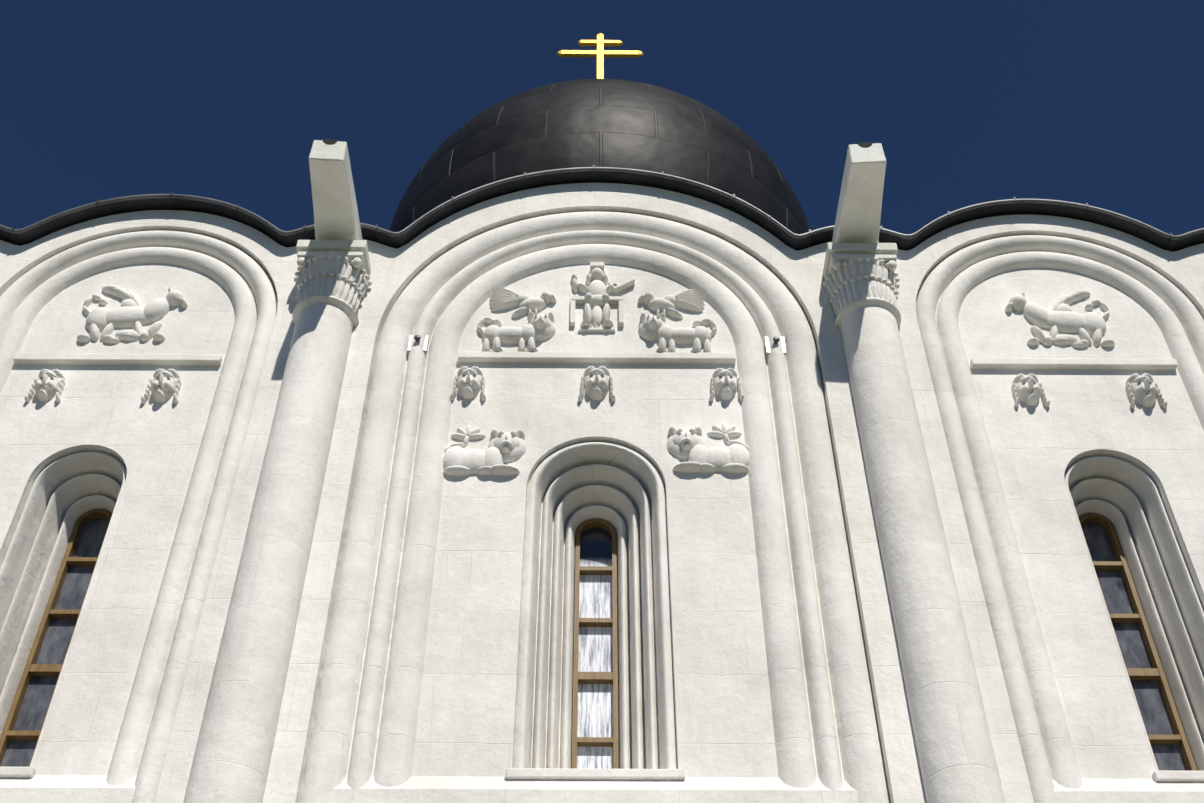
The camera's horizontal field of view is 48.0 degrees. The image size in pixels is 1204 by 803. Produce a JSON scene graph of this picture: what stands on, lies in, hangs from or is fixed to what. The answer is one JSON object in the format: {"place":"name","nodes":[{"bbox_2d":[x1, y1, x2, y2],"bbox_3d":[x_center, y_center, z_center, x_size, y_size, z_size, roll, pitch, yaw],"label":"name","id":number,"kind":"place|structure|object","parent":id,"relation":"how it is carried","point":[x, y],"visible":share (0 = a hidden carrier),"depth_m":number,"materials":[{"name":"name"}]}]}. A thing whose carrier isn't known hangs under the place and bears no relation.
{"place":"outdoors","nodes":[
{"label":"outdoors","id":0,"kind":"place"},
{"bbox_2d":[0,183,1203,802],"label":"facade","id":1,"kind":"structure","parent":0,"point":[434,633],"depth_m":8.27,"materials":[{"name":"stone"}]},
{"bbox_2d":[25,369,65,402],"bbox_3d":[-3.635,-0.088,8.882,0.232,0.270,0.245,0,-44,0],"label":"carved face","id":2,"kind":"object","parent":1,"relation":"attached to","point":[54,387],"visible":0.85,"depth_m":8.81,"materials":[{"name":"stone"}]},
{"bbox_2d":[77,285,187,343],"bbox_3d":[-3.258,-0.598,9.384,0.726,0.572,0.165,0,-44,0],"label":"griffin relief","id":3,"kind":"object","parent":1,"relation":"attached to","point":[131,311],"visible":0.9,"depth_m":9.30,"materials":[{"name":"stone"}]},
{"bbox_2d":[141,369,181,403],"bbox_3d":[-2.875,-0.084,8.886,0.243,0.282,0.256,0,-44,0],"label":"carved face","id":4,"kind":"object","parent":1,"relation":"attached to","point":[171,388],"visible":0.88,"depth_m":8.81,"materials":[{"name":"stone"}]},
{"bbox_2d":[450,366,485,400],"bbox_3d":[-0.875,-0.103,8.923,0.237,0.276,0.250,0,-44,0],"label":"carved face","id":5,"kind":"object","parent":1,"relation":"attached to","point":[471,391],"visible":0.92,"depth_m":8.85,"materials":[{"name":"stone"}]},
{"bbox_2d":[443,425,526,475],"bbox_3d":[-0.744,0.309,8.521,0.538,0.432,0.210,0,-44,0],"label":"lion","id":6,"kind":"object","parent":1,"relation":"attached to","point":[491,460],"visible":0.88,"depth_m":8.43},
{"bbox_2d":[489,288,556,317],"bbox_3d":[-0.557,-0.682,9.492,0.476,0.307,0.164,0,-44,0],"label":"bird","id":7,"kind":"object","parent":1,"relation":"attached to","point":[502,298],"visible":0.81,"depth_m":9.45},
{"bbox_2d":[0,518,1187,770],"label":"glass","id":8,"kind":"object","parent":1,"relation":"attached to","point":[92,534],"visible":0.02,"depth_m":8.06,"materials":[{"name":"black glass"}]},
{"bbox_2d":[577,527,612,768],"bbox_3d":[-0.038,1.531,8.049,0.260,2.060,0.001,0,-44,0],"label":"glass","id":9,"kind":"object","parent":1,"relation":"attached to","point":[595,710],"visible":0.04,"depth_m":8.09,"materials":[{"name":"white glass"}]},
{"bbox_2d":[13,351,1177,369],"bbox_3d":[-0.035,-0.274,9.078,7.776,0.100,0.070,0,-44,0],"label":"ledge","id":10,"kind":"object","parent":1,"relation":"attached to","point":[594,357],"visible":0.73,"depth_m":9.05,"materials":[{"name":"stone"}]},
{"bbox_2d":[477,312,555,351],"bbox_3d":[-0.589,-0.437,9.252,0.545,0.381,0.276,0,-44,0],"label":"lion","id":11,"kind":"object","parent":10,"relation":"on","point":[535,329],"visible":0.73,"depth_m":9.20,"materials":[{"name":"stone"}]},
{"bbox_2d":[292,240,900,327],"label":"capitals","id":12,"kind":"object","parent":1,"relation":"attached to","point":[338,273],"visible":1,"depth_m":9.27,"materials":[{"name":"stone"}]},
{"bbox_2d":[407,335,785,355],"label":"plates","id":13,"kind":"object","parent":1,"relation":"attached to","point":[426,342],"visible":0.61,"depth_m":9.12,"materials":[{"name":"grey"}]},
{"bbox_2d":[578,366,615,401],"bbox_3d":[-0.035,-0.100,8.927,0.248,0.288,0.261,0,-44,0],"label":"carved face","id":14,"kind":"object","parent":1,"relation":"attached to","point":[594,392],"visible":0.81,"depth_m":8.85,"materials":[{"name":"stone"}]},
{"bbox_2d":[414,335,779,343],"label":"bolts","id":15,"kind":"object","parent":1,"relation":"attached to","point":[417,338],"visible":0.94,"depth_m":9.09,"materials":[{"name":"grey"}]},
{"bbox_2d":[309,140,885,242],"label":"water spouts","id":16,"kind":"object","parent":1,"relation":"attached to","point":[336,215],"visible":0.75,"depth_m":9.15,"materials":[{"name":"stone"}]},
{"bbox_2d":[323,139,871,146],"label":"waterspout openings","id":17,"kind":"object","parent":16,"relation":"attached to","point":[331,141],"visible":1,"depth_m":9.00,"materials":[{"name":"black"}]},
{"bbox_2d":[0,509,1197,770],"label":"window frames","id":18,"kind":"structure","parent":1,"relation":"attached to","point":[70,559],"depth_m":8.05,"materials":[{"name":"brown wood"}]},
{"bbox_2d":[0,165,1203,251],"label":"roof","id":19,"kind":"structure","parent":1,"relation":"on","point":[763,222],"depth_m":9.99,"materials":[{"name":"metal"}]},
{"bbox_2d":[0,167,1203,239],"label":"roof edge","id":20,"kind":"object","parent":19,"relation":"attached to","point":[604,169],"visible":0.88,"depth_m":9.94,"materials":[{"name":"black metal"}]},
{"bbox_2d":[0,767,1203,781],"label":"sills","id":21,"kind":"structure","parent":1,"relation":"attached to","point":[630,774],"depth_m":6.91,"materials":[{"name":"stone"}]},
{"bbox_2d":[570,262,634,331],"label":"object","id":22,"kind":"object","parent":1,"relation":"attached to","point":[596,298],"visible":0.94,"depth_m":9.47,"materials":[{"name":"stone"}]},
{"bbox_2d":[638,289,704,318],"bbox_3d":[0.488,-0.677,9.498,0.476,0.307,0.164,0,-44,0],"label":"bird","id":23,"kind":"object","parent":1,"relation":"attached to","point":[691,299],"visible":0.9,"depth_m":9.46},
{"bbox_2d":[638,313,716,352],"bbox_3d":[0.520,-0.432,9.258,0.545,0.381,0.276,0,-44,0],"label":"lion","id":24,"kind":"object","parent":1,"relation":"attached to","point":[656,328],"visible":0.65,"depth_m":9.21,"materials":[{"name":"stone"}]},
{"bbox_2d":[666,423,749,473],"bbox_3d":[0.675,0.294,8.549,0.538,0.432,0.210,0,-44,0],"label":"lion","id":25,"kind":"object","parent":1,"relation":"attached to","point":[701,457],"visible":0.88,"depth_m":8.46},
{"bbox_2d":[709,368,743,401],"bbox_3d":[0.815,-0.096,8.931,0.232,0.270,0.245,0,-44,0],"label":"carved face","id":26,"kind":"object","parent":1,"relation":"attached to","point":[722,391],"visible":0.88,"depth_m":8.86,"materials":[{"name":"stone"}]},
{"bbox_2d":[1011,374,1049,407],"bbox_3d":[2.805,-0.058,8.913,0.232,0.270,0.245,0,-44,0],"label":"carved face","id":27,"kind":"object","parent":1,"relation":"attached to","point":[1021,391],"visible":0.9,"depth_m":8.85,"materials":[{"name":"stone"}]},
{"bbox_2d":[1005,290,1114,347],"bbox_3d":[3.189,-0.567,9.415,0.726,0.572,0.165,0,-44,0],"label":"griffin relief","id":28,"kind":"object","parent":1,"relation":"attached to","point":[1060,316],"visible":0.88,"depth_m":9.34,"materials":[{"name":"stone"}]},
{"bbox_2d":[1125,373,1166,408],"bbox_3d":[3.565,-0.054,8.917,0.243,0.282,0.256,0,-44,0],"label":"carved face","id":29,"kind":"object","parent":1,"relation":"attached to","point":[1135,391],"visible":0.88,"depth_m":8.85,"materials":[{"name":"stone"}]},
{"bbox_2d":[0,0,1203,234],"label":"sky","id":30,"kind":"structure","parent":0,"point":[1097,103],"materials":[{"name":"blue"}]},
{"bbox_2d":[0,775,1203,802],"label":"wall ledge","id":31,"kind":"object","parent":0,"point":[100,789],"visible":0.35,"depth_m":6.80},
{"label":"ground","id":32,"kind":"structure","parent":0,"visible":0},
{"bbox_2d":[183,302,1004,802],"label":"columns","id":33,"kind":"structure","parent":32,"relation":"on","point":[239,724],"depth_m":7.51,"materials":[{"name":"stone"}]},
{"bbox_3d":[-0.067,1.290,14.282,4.700,3.461,4.700,0,-44,0],"label":"drum","id":34,"kind":"object","parent":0,"visible":0},
{"bbox_2d":[389,79,809,233],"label":"dome","id":35,"kind":"structure","parent":34,"relation":"on","point":[606,123],"depth_m":14.94,"materials":[{"name":"black metal"}]},
{"bbox_2d":[557,33,642,78],"bbox_3d":[-0.027,-4.612,20.054,1.324,3.185,0.480,0,-44,0],"label":"cross","id":36,"kind":"object","parent":35,"relation":"on","point":[600,53],"visible":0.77,"depth_m":20.74,"materials":[{"name":"gold metal"}]}
]}

